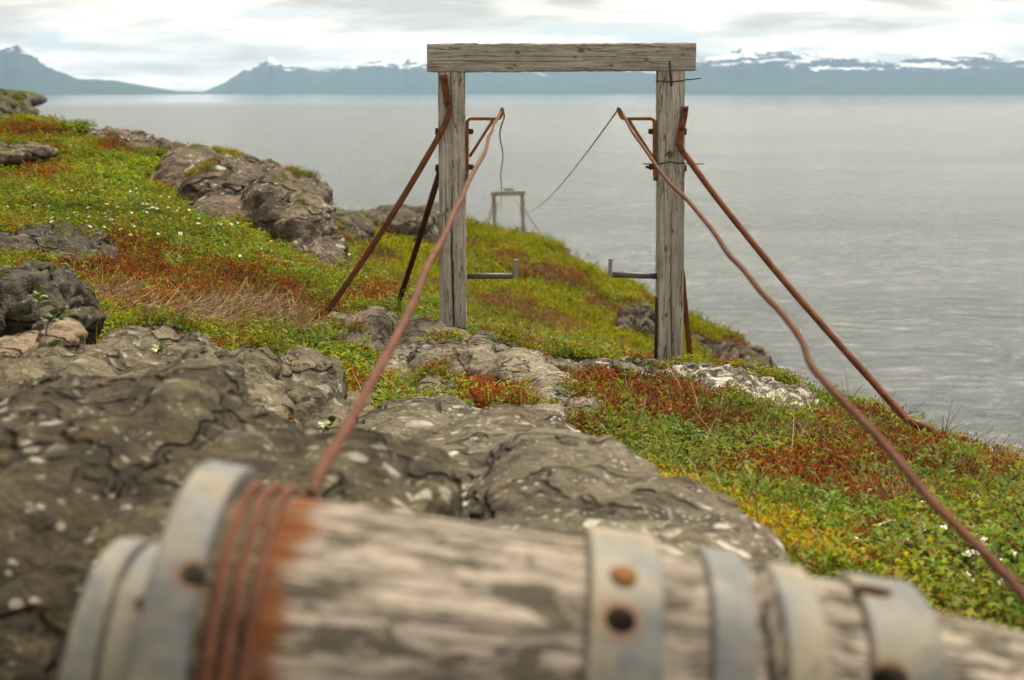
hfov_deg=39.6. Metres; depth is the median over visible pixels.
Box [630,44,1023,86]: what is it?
mountains
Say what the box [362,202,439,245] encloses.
boulder
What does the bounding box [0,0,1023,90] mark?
sky
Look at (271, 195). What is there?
rock outcrop
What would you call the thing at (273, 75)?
mountains
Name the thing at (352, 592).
wooden roller
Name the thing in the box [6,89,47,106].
rock outcrop
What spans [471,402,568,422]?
rock outcrop
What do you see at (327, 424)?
leafy plant
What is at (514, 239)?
headland turf
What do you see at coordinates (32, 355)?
grass stalk
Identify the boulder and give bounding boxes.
[0,330,39,360]
[38,317,87,351]
[333,211,374,243]
[345,391,373,419]
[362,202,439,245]
[995,443,1023,459]
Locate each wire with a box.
[198,107,504,679]
[516,107,1023,604]
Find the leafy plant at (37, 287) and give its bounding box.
[27,284,49,317]
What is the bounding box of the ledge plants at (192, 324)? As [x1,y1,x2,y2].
[0,129,819,424]
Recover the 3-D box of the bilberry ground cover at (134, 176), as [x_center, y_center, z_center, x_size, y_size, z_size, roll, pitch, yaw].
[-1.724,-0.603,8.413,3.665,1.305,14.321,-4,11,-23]
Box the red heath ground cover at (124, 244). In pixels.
[0,112,1023,630]
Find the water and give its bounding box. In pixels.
[35,91,1023,451]
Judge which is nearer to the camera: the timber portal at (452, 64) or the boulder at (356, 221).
the timber portal at (452, 64)
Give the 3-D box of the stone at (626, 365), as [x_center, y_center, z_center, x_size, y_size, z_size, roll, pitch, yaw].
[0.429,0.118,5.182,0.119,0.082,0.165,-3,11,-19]
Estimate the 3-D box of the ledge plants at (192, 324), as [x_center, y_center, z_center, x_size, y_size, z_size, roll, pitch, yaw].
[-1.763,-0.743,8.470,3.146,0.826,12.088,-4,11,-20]
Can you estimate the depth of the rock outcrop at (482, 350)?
4.93 m
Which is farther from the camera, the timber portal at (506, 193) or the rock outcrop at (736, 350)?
the timber portal at (506, 193)
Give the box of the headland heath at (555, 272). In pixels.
[333,214,755,348]
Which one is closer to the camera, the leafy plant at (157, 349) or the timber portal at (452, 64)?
the leafy plant at (157, 349)
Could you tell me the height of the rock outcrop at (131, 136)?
0.440 m
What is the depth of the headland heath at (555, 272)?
24.29 m
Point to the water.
(887, 233)
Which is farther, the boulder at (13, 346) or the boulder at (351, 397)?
the boulder at (351, 397)
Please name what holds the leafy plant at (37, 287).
on the rock outcrop at (67, 291)
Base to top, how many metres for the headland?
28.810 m
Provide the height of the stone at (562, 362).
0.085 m
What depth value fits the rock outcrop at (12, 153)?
10.16 m
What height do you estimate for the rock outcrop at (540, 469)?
0.528 m
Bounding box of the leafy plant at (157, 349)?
[150,340,164,353]
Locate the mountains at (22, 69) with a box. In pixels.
[0,45,253,93]
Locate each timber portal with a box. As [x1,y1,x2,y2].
[325,43,932,436]
[484,191,542,236]
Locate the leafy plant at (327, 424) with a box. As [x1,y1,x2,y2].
[318,416,337,432]
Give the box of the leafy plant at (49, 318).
[41,309,60,335]
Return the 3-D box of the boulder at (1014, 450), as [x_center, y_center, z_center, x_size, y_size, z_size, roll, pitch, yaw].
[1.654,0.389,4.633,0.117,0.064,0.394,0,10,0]
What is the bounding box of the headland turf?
[333,198,777,368]
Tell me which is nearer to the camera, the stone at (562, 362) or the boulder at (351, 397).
the boulder at (351, 397)
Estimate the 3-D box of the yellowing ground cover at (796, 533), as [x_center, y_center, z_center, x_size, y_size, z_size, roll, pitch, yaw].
[0.308,0.304,3.279,0.421,0.149,1.488,-4,11,-22]
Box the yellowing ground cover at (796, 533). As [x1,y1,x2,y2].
[644,457,875,571]
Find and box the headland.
[335,229,711,362]
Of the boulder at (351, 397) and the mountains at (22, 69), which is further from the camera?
the mountains at (22, 69)
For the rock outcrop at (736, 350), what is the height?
1.451 m
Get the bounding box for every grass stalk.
[27,353,33,380]
[664,431,665,460]
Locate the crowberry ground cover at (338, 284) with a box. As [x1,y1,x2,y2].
[0,112,1023,631]
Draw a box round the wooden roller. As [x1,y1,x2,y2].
[59,461,1023,679]
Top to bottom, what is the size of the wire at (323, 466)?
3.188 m
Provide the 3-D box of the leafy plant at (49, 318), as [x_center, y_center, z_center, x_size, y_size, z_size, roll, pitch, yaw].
[-1.098,-0.041,3.390,0.053,0.069,0.044,0,10,0]
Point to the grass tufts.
(660, 440)
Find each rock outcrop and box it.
[0,88,39,122]
[0,140,58,164]
[0,221,120,268]
[0,260,106,344]
[0,322,358,433]
[0,360,463,679]
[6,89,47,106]
[86,125,210,154]
[148,147,353,269]
[336,305,605,413]
[354,394,790,573]
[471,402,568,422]
[566,357,819,409]
[611,302,654,339]
[692,334,777,374]
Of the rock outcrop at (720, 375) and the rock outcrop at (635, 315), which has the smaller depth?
the rock outcrop at (720, 375)
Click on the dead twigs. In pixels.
(226, 306)
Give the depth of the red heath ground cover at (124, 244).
4.67 m
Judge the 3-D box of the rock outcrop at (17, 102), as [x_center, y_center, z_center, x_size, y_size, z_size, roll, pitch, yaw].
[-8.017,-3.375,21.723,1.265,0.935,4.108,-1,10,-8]
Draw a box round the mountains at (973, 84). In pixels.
[387,74,1023,93]
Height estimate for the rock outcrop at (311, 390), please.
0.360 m
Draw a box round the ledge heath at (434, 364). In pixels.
[0,128,808,424]
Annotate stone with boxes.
[328,311,352,326]
[547,356,581,375]
[611,360,645,376]
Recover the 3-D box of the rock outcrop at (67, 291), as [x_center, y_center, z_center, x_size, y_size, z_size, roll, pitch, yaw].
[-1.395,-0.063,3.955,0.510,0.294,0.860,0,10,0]
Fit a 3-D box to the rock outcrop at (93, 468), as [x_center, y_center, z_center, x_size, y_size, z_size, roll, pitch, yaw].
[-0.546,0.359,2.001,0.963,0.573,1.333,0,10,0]
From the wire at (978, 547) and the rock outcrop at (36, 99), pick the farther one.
the rock outcrop at (36, 99)
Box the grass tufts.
[0,110,1023,630]
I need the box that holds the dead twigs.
[0,110,1023,622]
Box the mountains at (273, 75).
[204,57,687,92]
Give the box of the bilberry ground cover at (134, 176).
[0,112,1023,630]
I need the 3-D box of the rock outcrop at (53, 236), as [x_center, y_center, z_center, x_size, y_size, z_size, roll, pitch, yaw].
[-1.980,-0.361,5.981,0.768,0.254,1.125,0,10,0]
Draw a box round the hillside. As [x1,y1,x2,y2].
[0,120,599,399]
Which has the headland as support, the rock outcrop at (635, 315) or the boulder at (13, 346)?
the rock outcrop at (635, 315)

